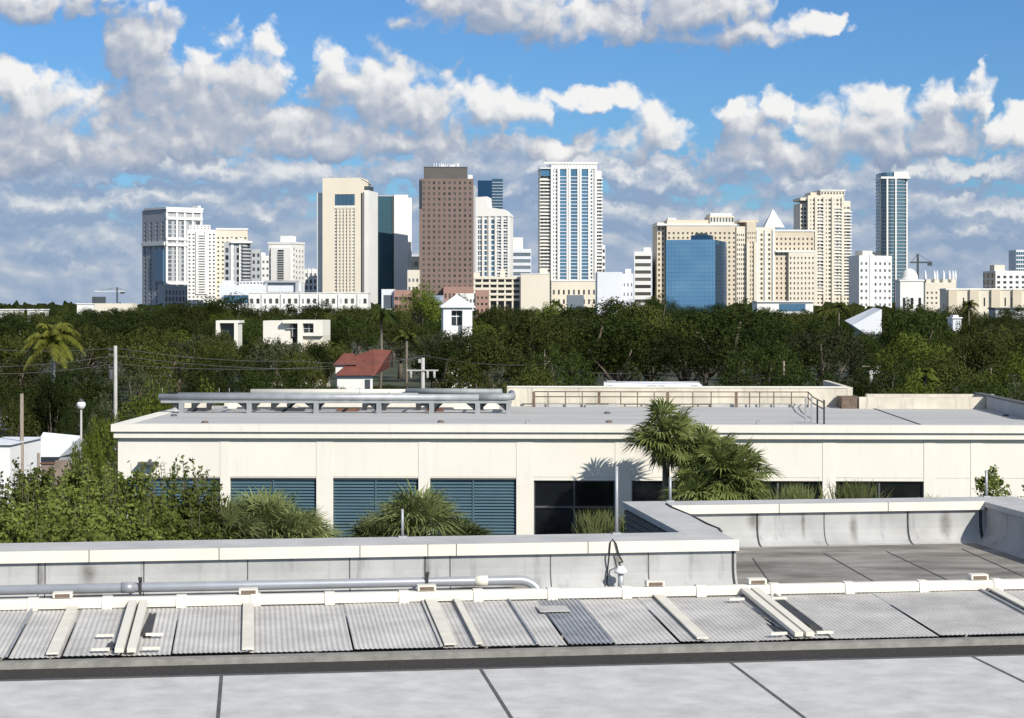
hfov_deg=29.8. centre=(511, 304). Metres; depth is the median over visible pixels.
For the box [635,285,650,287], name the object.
window
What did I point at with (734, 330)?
broadleaf tree
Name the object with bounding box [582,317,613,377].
broadleaf tree
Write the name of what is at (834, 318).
broadleaf tree
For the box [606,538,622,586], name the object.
cable
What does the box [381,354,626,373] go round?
power line
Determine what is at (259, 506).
palmetto
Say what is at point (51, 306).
wood
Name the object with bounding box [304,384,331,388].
broadleaf tree
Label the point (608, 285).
white block
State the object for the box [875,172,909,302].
glass tower
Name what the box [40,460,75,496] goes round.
brick wall
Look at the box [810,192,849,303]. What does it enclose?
window
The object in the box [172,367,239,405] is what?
broadleaf tree
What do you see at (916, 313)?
broadleaf tree
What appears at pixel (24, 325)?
broadleaf tree
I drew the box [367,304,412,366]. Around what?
broadleaf tree
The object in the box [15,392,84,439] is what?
broadleaf tree
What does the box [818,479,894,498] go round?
tall grass
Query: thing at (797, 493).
tall grass
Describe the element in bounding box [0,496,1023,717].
flat roof building
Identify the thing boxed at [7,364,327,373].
power line
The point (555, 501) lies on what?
window
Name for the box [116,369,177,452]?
broadleaf tree
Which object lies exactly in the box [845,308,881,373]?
white gable house
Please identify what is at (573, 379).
broadleaf tree
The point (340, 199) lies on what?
window
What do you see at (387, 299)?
window
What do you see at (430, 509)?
palmetto
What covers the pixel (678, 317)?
broadleaf tree
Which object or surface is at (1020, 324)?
broadleaf tree
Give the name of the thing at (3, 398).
broadleaf tree
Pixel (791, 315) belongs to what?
broadleaf tree
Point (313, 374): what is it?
broadleaf tree
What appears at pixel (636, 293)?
window
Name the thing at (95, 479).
leafy shrub
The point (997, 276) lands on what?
building
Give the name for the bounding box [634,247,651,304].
striped block
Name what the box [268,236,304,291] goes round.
stepped tower
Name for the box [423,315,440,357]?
broadleaf tree
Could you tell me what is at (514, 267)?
window
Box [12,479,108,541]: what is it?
leafy shrub
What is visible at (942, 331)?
broadleaf tree
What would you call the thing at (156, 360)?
power line
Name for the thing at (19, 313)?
broadleaf tree
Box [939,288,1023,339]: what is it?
office row
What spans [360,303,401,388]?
feather palm
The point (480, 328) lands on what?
broadleaf tree
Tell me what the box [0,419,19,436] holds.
blue roof house
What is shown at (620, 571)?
vent pipe
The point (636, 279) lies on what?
window
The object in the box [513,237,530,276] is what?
banded block
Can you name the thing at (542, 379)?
broadleaf tree
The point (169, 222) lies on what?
window
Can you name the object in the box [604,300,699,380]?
broadleaf tree
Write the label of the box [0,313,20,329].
broadleaf tree
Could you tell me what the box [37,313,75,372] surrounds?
broadleaf tree
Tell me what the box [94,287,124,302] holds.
tower crane
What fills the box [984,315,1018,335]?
broadleaf tree
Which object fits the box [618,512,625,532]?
tall grass
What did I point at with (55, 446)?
pale roof shed
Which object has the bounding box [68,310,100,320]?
broadleaf tree
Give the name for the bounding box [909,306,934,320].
broadleaf tree
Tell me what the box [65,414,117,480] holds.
broadleaf tree
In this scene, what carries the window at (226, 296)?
in the civic building at (228, 287)
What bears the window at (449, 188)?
in the brown tower at (447, 231)
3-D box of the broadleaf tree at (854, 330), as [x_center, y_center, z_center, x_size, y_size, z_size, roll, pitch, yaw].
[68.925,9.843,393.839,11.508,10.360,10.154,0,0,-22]
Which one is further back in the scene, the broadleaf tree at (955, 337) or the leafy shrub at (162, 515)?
the broadleaf tree at (955, 337)
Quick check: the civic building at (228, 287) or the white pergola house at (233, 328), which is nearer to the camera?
the white pergola house at (233, 328)
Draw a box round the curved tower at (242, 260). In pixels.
[224,238,260,284]
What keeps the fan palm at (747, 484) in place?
on the ground at (389, 375)
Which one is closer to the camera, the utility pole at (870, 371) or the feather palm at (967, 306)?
the utility pole at (870, 371)
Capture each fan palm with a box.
[617,395,711,499]
[660,461,732,500]
[667,423,739,481]
[672,437,786,500]
[711,467,772,499]
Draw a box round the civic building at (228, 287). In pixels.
[219,280,302,308]
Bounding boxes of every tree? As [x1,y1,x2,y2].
[0,310,14,323]
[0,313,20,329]
[0,314,84,388]
[0,330,57,387]
[0,332,28,368]
[0,353,63,407]
[0,375,15,413]
[0,398,40,437]
[2,314,38,347]
[2,375,92,431]
[4,310,31,318]
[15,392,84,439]
[26,308,56,323]
[29,312,53,327]
[31,363,76,434]
[35,323,125,398]
[35,356,125,428]
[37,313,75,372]
[51,308,76,320]
[54,398,117,458]
[55,309,94,360]
[58,310,136,385]
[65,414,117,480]
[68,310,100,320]
[68,432,109,507]
[73,316,129,377]
[78,307,101,315]
[87,307,166,361]
[91,325,186,399]
[92,307,114,315]
[93,366,165,419]
[101,394,152,467]
[105,308,205,341]
[114,306,143,313]
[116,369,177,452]
[120,338,209,404]
[129,319,168,343]
[134,327,205,391]
[135,375,174,417]
[137,306,157,311]
[149,301,207,331]
[163,333,233,372]
[172,316,215,361]
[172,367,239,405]
[172,374,223,407]
[177,348,270,393]
[189,336,243,379]
[191,291,256,324]
[201,307,252,339]
[203,330,241,369]
[204,317,262,346]
[214,329,241,392]
[231,341,255,390]
[232,342,265,391]
[236,361,318,392]
[238,337,294,375]
[243,336,324,388]
[244,308,266,320]
[244,312,291,333]
[247,305,286,320]
[252,314,271,320]
[260,337,285,383]
[261,346,310,382]
[276,349,328,388]
[277,299,339,319]
[280,309,312,319]
[303,340,351,385]
[304,339,333,381]
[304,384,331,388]
[306,317,357,351]
[316,312,351,331]
[330,313,379,355]
[337,305,385,353]
[350,316,389,350]
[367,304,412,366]
[373,319,432,378]
[375,385,404,388]
[388,330,470,387]
[392,311,423,343]
[401,277,442,364]
[407,334,475,387]
[409,319,474,357]
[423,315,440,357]
[429,357,502,388]
[443,333,538,389]
[445,326,502,388]
[446,327,469,370]
[470,323,554,382]
[472,310,478,319]
[472,317,498,374]
[474,304,528,331]
[480,308,579,372]
[490,314,540,359]
[501,363,564,392]
[502,305,522,313]
[509,306,540,320]
[516,342,600,385]
[521,296,658,382]
[526,298,573,329]
[535,335,591,377]
[552,309,590,334]
[572,333,669,380]
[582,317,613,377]
[595,297,646,322]
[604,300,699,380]
[621,325,671,380]
[632,327,732,380]
[641,294,680,321]
[649,313,682,329]
[657,298,804,381]
[663,308,684,320]
[667,329,745,385]
[668,323,706,378]
[680,307,717,321]
[695,314,729,377]
[713,338,811,385]
[733,311,838,377]
[735,306,751,316]
[738,329,802,385]
[758,361,839,385]
[759,306,795,330]
[768,325,871,385]
[787,308,812,324]
[789,312,808,331]
[796,310,817,322]
[798,315,847,377]
[801,326,846,385]
[812,301,862,323]
[812,312,853,331]
[833,369,887,396]
[834,328,873,378]
[840,332,885,376]
[840,332,885,376]
[843,312,884,336]
[847,305,882,325]
[847,330,875,340]
[848,348,919,393]
[867,331,960,392]
[873,331,894,369]
[874,297,953,366]
[876,337,932,374]
[880,368,943,393]
[889,306,911,314]
[899,352,989,393]
[902,309,931,320]
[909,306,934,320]
[917,312,963,336]
[918,322,963,350]
[926,329,968,356]
[926,330,1017,390]
[934,373,994,393]
[937,302,989,324]
[944,324,1023,387]
[947,320,987,357]
[959,313,990,323]
[961,314,979,336]
[972,464,1011,496]
[974,314,1020,331]
[976,374,1023,400]
[977,346,1023,399]
[983,304,1023,326]
[983,323,1023,397]
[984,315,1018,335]
[1003,327,1023,381]
[1008,320,1023,331]
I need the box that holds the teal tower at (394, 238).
[378,195,411,304]
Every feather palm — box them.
[19,322,85,396]
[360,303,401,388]
[390,330,419,388]
[549,301,564,309]
[813,306,833,360]
[827,303,849,362]
[911,367,942,387]
[958,300,979,331]
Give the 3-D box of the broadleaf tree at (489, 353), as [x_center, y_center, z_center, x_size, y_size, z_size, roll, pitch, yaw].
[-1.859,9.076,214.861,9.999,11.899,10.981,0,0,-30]
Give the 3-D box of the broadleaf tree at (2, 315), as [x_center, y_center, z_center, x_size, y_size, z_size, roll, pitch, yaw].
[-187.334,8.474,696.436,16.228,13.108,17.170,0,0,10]
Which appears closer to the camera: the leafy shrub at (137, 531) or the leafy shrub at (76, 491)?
the leafy shrub at (137, 531)
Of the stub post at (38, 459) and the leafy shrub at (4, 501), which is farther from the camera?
the stub post at (38, 459)
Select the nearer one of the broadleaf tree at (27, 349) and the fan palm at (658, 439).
the fan palm at (658, 439)
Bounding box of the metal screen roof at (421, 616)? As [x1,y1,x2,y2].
[0,573,1023,658]
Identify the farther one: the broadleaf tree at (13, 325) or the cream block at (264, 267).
the cream block at (264, 267)
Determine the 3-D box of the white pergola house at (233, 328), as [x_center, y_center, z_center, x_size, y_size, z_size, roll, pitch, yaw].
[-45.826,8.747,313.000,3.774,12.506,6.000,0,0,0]
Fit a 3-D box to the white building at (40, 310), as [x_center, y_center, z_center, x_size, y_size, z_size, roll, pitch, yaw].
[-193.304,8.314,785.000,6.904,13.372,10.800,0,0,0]
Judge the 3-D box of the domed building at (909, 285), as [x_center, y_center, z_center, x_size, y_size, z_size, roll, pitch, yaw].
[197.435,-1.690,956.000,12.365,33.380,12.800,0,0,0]
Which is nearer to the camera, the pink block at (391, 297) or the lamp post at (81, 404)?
the lamp post at (81, 404)
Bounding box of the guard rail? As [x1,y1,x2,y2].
[532,391,824,423]
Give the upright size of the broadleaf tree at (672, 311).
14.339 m
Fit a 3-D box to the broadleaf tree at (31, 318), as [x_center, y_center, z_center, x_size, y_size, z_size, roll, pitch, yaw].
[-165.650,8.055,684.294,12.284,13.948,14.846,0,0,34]
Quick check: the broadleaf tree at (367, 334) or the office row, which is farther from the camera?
the office row
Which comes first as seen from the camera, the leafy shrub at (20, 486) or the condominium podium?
the leafy shrub at (20, 486)
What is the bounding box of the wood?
[0,300,894,316]
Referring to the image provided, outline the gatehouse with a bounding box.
[438,294,474,388]
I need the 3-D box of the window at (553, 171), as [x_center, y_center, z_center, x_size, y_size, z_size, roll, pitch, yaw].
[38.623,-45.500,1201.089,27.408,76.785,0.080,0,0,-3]
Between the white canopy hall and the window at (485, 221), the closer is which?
the white canopy hall
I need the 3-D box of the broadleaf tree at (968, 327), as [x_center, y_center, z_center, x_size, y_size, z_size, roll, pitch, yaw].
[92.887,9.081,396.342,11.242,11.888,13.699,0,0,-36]
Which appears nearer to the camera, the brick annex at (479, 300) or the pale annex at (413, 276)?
the brick annex at (479, 300)
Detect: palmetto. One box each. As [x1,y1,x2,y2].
[182,494,272,539]
[225,483,338,538]
[257,504,348,538]
[339,508,409,537]
[357,476,473,536]
[434,514,492,535]
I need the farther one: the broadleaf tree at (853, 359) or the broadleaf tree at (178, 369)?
the broadleaf tree at (178, 369)
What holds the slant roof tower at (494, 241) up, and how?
on the ground at (389, 375)
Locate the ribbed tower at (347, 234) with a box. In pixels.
[317,178,377,303]
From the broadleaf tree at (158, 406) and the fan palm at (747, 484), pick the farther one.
the broadleaf tree at (158, 406)
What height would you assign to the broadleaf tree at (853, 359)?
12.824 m
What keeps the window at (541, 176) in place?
in the white condominium
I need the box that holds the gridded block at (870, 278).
[849,251,891,332]
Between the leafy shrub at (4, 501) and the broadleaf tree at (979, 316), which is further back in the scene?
the broadleaf tree at (979, 316)
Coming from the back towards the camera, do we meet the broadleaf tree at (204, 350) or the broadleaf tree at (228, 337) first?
the broadleaf tree at (228, 337)
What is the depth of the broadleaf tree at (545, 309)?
498.55 m
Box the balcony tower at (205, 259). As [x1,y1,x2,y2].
[187,225,247,306]
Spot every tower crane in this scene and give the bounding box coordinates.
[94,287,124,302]
[910,254,931,279]
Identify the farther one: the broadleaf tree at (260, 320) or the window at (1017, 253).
the window at (1017, 253)
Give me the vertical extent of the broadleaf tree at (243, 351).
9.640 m
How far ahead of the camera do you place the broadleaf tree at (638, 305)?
619.25 m
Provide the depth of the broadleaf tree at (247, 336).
381.00 m
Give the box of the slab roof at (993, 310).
[988,308,1023,319]
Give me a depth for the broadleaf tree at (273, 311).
559.27 m
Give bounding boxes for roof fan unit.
[184,403,212,408]
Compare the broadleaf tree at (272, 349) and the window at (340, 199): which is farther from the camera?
the window at (340, 199)
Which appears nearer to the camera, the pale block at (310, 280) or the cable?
the cable
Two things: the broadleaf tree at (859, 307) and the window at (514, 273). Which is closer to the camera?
the broadleaf tree at (859, 307)
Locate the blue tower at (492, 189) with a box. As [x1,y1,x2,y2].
[478,179,502,208]
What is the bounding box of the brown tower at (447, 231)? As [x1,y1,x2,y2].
[419,163,475,302]
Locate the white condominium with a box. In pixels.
[538,162,604,303]
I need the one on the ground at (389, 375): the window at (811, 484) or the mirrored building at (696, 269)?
the mirrored building at (696, 269)
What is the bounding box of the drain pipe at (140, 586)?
[0,572,541,595]
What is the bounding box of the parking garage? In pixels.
[474,269,520,309]
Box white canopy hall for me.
[752,301,813,318]
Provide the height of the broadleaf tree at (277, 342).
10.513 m
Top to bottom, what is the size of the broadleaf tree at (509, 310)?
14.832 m
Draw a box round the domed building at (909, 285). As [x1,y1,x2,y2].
[894,268,924,309]
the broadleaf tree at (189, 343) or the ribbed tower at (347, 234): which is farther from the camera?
the ribbed tower at (347, 234)
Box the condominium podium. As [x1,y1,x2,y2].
[550,280,594,311]
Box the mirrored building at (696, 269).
[666,233,726,314]
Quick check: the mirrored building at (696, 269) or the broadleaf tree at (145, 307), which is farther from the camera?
the mirrored building at (696, 269)
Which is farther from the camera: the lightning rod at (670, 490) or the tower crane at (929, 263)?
the tower crane at (929, 263)
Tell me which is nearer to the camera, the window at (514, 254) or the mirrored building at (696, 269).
the mirrored building at (696, 269)
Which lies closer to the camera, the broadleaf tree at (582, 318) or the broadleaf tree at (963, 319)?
the broadleaf tree at (582, 318)
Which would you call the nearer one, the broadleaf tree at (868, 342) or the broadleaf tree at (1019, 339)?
the broadleaf tree at (1019, 339)
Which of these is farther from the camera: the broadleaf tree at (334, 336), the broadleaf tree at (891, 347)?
the broadleaf tree at (334, 336)
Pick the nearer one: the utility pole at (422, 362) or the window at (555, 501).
the window at (555, 501)
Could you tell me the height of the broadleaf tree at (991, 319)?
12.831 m
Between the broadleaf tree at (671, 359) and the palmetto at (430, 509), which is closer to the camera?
the palmetto at (430, 509)
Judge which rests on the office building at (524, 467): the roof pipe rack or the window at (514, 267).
the roof pipe rack
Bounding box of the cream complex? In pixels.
[652,210,814,305]
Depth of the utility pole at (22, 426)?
119.90 m
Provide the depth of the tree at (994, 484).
73.86 m
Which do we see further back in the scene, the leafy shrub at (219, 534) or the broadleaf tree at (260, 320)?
the broadleaf tree at (260, 320)
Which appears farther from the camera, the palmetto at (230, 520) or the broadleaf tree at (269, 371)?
the broadleaf tree at (269, 371)
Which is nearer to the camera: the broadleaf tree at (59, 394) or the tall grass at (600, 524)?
the tall grass at (600, 524)
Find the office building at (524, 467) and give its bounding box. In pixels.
[111,380,1023,537]
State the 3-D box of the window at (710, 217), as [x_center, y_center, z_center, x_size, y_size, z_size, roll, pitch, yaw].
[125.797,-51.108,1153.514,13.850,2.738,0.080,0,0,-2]
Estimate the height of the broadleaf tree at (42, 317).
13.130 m
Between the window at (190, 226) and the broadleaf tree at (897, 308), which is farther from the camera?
the window at (190, 226)
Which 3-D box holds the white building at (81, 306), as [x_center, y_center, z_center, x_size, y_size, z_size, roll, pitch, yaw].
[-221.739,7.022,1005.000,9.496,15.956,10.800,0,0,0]
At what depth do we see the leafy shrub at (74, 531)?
54.83 m
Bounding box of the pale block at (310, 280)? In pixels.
[305,268,316,291]
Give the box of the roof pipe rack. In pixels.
[158,388,515,413]
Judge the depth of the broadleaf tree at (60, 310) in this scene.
718.21 m
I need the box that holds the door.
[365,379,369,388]
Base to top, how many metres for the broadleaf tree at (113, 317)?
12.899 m
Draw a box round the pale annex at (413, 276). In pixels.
[407,270,419,289]
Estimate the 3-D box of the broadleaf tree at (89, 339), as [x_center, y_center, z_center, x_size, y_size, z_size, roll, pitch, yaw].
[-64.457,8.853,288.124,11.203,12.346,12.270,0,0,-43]
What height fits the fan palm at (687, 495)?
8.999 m
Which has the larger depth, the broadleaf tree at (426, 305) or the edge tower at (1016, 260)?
the edge tower at (1016, 260)
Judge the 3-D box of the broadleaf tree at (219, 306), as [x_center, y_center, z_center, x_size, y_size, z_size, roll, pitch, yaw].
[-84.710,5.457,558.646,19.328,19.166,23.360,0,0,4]
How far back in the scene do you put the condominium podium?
1010.00 m
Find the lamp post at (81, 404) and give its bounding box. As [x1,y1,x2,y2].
[77,398,85,460]
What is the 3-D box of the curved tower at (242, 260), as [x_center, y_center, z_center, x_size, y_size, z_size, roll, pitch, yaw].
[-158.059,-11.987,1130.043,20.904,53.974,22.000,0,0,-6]
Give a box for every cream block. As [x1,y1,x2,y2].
[92,297,136,311]
[261,252,268,280]
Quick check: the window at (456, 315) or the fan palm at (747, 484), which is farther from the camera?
the window at (456, 315)
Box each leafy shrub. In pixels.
[0,462,82,541]
[0,471,17,539]
[0,499,48,542]
[8,457,67,523]
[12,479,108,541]
[31,500,108,542]
[32,465,131,534]
[59,461,105,524]
[65,486,149,541]
[79,455,123,525]
[100,460,180,538]
[108,504,165,540]
[128,454,221,528]
[132,488,203,540]
[175,471,228,538]
[184,496,223,539]
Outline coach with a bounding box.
[603,380,701,385]
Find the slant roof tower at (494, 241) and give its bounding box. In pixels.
[476,196,513,276]
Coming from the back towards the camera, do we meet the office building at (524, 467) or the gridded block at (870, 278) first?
the gridded block at (870, 278)
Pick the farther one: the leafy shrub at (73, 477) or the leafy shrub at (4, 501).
the leafy shrub at (73, 477)
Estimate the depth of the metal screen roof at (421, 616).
26.22 m
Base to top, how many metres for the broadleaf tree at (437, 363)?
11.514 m
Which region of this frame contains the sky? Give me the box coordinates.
[0,0,1023,304]
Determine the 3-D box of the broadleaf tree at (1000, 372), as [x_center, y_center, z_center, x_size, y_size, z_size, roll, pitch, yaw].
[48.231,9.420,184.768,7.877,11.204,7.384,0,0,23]
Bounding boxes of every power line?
[0,355,330,368]
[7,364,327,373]
[9,348,419,363]
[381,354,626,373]
[592,371,1015,383]
[636,374,899,379]
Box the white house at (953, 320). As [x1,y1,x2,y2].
[946,315,961,330]
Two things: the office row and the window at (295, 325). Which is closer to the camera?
the window at (295, 325)
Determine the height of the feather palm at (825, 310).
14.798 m
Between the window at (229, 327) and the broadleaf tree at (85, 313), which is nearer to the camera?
the window at (229, 327)
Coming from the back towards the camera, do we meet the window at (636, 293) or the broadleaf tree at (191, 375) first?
the window at (636, 293)
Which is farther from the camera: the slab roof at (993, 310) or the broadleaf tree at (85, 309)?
the broadleaf tree at (85, 309)
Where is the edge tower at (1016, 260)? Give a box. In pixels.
[1009,250,1023,270]
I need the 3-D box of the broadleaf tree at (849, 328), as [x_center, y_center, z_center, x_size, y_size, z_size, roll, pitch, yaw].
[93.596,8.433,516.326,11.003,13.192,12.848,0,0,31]
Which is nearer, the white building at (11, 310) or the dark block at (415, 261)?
the white building at (11, 310)
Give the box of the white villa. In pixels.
[263,320,329,387]
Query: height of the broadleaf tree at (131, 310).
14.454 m
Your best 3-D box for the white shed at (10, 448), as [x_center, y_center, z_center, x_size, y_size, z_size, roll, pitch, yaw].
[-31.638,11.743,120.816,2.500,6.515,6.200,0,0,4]
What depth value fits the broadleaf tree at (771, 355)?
287.52 m
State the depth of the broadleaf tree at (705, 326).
396.28 m
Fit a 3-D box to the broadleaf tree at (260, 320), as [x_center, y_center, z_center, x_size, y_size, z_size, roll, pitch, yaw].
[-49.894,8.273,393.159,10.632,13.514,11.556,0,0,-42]
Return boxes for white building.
[0,309,24,317]
[26,309,49,315]
[76,303,94,313]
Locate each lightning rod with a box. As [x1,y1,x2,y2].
[398,509,406,537]
[612,466,620,533]
[666,477,673,501]
[982,470,990,496]
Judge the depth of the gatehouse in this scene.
330.45 m
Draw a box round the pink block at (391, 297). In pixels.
[382,289,421,317]
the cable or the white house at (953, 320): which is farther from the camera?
the white house at (953, 320)
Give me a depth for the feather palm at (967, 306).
519.89 m
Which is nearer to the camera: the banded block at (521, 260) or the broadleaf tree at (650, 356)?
the broadleaf tree at (650, 356)
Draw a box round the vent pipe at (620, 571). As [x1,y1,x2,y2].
[614,566,626,585]
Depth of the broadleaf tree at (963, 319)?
537.78 m
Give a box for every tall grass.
[571,505,623,533]
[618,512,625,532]
[767,482,828,499]
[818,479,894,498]
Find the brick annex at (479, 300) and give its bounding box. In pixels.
[456,290,488,326]
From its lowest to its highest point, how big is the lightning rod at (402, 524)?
0.458 m
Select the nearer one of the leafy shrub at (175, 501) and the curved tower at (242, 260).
the leafy shrub at (175, 501)
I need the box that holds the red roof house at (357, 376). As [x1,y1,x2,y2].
[333,349,390,388]
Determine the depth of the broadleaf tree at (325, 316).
520.75 m
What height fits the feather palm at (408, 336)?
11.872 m
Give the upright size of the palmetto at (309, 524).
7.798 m
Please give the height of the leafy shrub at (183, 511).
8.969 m
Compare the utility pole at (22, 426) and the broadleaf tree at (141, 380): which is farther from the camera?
the broadleaf tree at (141, 380)
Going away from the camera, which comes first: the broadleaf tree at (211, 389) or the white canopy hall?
the broadleaf tree at (211, 389)
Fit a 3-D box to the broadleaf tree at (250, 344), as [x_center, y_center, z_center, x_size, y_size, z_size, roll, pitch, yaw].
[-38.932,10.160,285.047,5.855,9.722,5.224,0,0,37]
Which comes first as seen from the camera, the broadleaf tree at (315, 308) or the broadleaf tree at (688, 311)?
the broadleaf tree at (315, 308)
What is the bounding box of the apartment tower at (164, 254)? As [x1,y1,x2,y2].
[141,206,202,309]
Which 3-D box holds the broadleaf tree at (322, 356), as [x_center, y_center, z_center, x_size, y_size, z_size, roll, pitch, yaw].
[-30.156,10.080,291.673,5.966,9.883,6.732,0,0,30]
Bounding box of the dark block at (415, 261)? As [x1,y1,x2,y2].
[412,254,418,269]
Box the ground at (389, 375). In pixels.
[0,330,1023,465]
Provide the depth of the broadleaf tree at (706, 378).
300.42 m
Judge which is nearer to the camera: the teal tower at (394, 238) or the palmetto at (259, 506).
the palmetto at (259, 506)
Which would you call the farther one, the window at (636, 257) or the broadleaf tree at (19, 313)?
the window at (636, 257)
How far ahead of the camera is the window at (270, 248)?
1239.87 m
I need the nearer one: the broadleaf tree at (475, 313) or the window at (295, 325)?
the window at (295, 325)
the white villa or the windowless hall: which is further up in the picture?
the windowless hall
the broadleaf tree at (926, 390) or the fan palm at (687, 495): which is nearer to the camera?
the fan palm at (687, 495)
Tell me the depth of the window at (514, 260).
1380.48 m
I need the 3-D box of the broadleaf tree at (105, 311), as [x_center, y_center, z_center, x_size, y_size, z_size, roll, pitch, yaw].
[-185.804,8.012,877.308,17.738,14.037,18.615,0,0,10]
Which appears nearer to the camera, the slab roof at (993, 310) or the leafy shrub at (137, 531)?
the leafy shrub at (137, 531)
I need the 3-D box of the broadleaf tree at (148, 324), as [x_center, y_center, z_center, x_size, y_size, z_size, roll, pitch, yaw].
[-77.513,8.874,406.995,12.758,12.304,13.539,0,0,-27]
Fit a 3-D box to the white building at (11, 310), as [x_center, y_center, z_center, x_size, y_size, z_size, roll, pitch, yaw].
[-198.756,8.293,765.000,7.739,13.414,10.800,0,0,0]
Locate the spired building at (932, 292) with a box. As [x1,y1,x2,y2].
[923,270,956,312]
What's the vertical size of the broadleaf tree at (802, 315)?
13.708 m
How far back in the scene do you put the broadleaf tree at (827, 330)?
313.67 m
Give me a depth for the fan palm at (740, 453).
73.75 m
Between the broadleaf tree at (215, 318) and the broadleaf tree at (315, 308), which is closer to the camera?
the broadleaf tree at (215, 318)
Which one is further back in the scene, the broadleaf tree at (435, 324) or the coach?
the broadleaf tree at (435, 324)
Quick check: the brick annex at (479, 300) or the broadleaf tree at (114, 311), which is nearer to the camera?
the broadleaf tree at (114, 311)
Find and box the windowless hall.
[520,270,549,311]
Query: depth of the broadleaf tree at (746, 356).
193.86 m
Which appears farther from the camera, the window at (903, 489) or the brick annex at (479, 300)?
the brick annex at (479, 300)
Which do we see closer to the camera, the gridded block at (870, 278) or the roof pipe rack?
the roof pipe rack
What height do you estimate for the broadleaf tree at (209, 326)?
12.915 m
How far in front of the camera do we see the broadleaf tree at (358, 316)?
519.06 m
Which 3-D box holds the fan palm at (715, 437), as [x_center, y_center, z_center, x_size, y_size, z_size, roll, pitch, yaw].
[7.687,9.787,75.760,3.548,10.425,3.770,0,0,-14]
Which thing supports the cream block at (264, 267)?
on the ground at (389, 375)
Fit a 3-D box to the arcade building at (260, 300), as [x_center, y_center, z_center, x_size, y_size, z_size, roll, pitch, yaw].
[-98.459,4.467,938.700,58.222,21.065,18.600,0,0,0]
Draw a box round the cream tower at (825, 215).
[793,190,851,306]
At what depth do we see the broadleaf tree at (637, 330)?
272.06 m
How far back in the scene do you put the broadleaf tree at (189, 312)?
477.13 m
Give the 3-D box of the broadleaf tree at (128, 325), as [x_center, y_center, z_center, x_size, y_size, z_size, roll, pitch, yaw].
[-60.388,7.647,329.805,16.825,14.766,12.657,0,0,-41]
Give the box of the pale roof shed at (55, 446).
[41,432,86,464]
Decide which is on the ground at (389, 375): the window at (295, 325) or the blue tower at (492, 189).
the blue tower at (492, 189)
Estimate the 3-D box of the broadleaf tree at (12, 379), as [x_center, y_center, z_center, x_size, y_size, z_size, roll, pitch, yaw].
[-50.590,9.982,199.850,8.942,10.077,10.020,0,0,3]
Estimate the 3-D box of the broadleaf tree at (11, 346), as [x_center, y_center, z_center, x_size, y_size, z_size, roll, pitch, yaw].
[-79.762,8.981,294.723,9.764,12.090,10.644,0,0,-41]
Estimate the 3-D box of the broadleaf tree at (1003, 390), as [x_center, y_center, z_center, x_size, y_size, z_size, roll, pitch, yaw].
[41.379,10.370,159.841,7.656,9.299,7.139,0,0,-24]
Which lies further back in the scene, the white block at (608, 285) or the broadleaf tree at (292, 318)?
the white block at (608, 285)
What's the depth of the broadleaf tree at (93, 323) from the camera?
338.73 m
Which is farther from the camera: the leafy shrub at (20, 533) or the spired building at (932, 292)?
the spired building at (932, 292)
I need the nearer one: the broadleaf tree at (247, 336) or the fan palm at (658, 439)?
the fan palm at (658, 439)
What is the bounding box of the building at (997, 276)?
[983,265,1023,287]
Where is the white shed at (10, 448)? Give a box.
[0,437,42,532]
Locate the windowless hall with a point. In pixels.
(535, 289)
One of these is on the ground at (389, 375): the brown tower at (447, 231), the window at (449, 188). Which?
the brown tower at (447, 231)
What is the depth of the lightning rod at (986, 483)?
37.48 m
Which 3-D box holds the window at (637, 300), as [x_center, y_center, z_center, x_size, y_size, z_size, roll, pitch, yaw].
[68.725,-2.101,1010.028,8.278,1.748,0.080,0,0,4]
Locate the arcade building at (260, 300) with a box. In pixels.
[248,292,370,314]
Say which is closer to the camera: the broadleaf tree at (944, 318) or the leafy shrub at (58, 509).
the leafy shrub at (58, 509)
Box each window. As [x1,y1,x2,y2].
[145,219,199,306]
[189,226,245,299]
[221,323,233,392]
[223,295,247,302]
[270,248,302,282]
[292,323,313,336]
[335,194,354,204]
[383,295,391,308]
[423,181,470,297]
[452,311,460,324]
[478,219,507,270]
[513,253,530,255]
[513,259,530,262]
[513,266,530,268]
[513,272,530,275]
[534,480,614,534]
[541,176,550,303]
[553,171,591,278]
[597,180,604,271]
[632,481,692,500]
[635,256,650,258]
[635,263,650,266]
[635,270,650,273]
[635,278,650,280]
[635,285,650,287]
[635,292,650,294]
[635,299,646,302]
[668,232,812,304]
[710,217,732,221]
[761,481,821,499]
[801,208,805,229]
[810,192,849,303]
[836,481,922,498]
[1016,252,1023,258]
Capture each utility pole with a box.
[20,394,23,494]
[108,346,117,469]
[407,358,437,387]
[862,366,880,393]
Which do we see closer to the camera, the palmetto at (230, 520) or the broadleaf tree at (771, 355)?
the palmetto at (230, 520)
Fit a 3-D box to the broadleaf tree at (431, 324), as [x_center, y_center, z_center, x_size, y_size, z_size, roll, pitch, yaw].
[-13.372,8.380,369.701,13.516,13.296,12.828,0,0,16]
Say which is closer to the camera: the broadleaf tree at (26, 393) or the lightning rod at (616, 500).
the lightning rod at (616, 500)
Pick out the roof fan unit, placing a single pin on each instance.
(188, 405)
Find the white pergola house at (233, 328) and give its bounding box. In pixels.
[216,320,243,392]
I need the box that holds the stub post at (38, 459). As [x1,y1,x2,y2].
[37,453,39,504]
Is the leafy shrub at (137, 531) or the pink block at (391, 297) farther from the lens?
the pink block at (391, 297)
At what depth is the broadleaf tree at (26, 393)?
170.31 m
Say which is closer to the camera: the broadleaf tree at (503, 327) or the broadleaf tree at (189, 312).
the broadleaf tree at (503, 327)
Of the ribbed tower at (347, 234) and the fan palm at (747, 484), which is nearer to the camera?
the fan palm at (747, 484)
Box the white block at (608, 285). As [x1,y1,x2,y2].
[595,269,633,315]

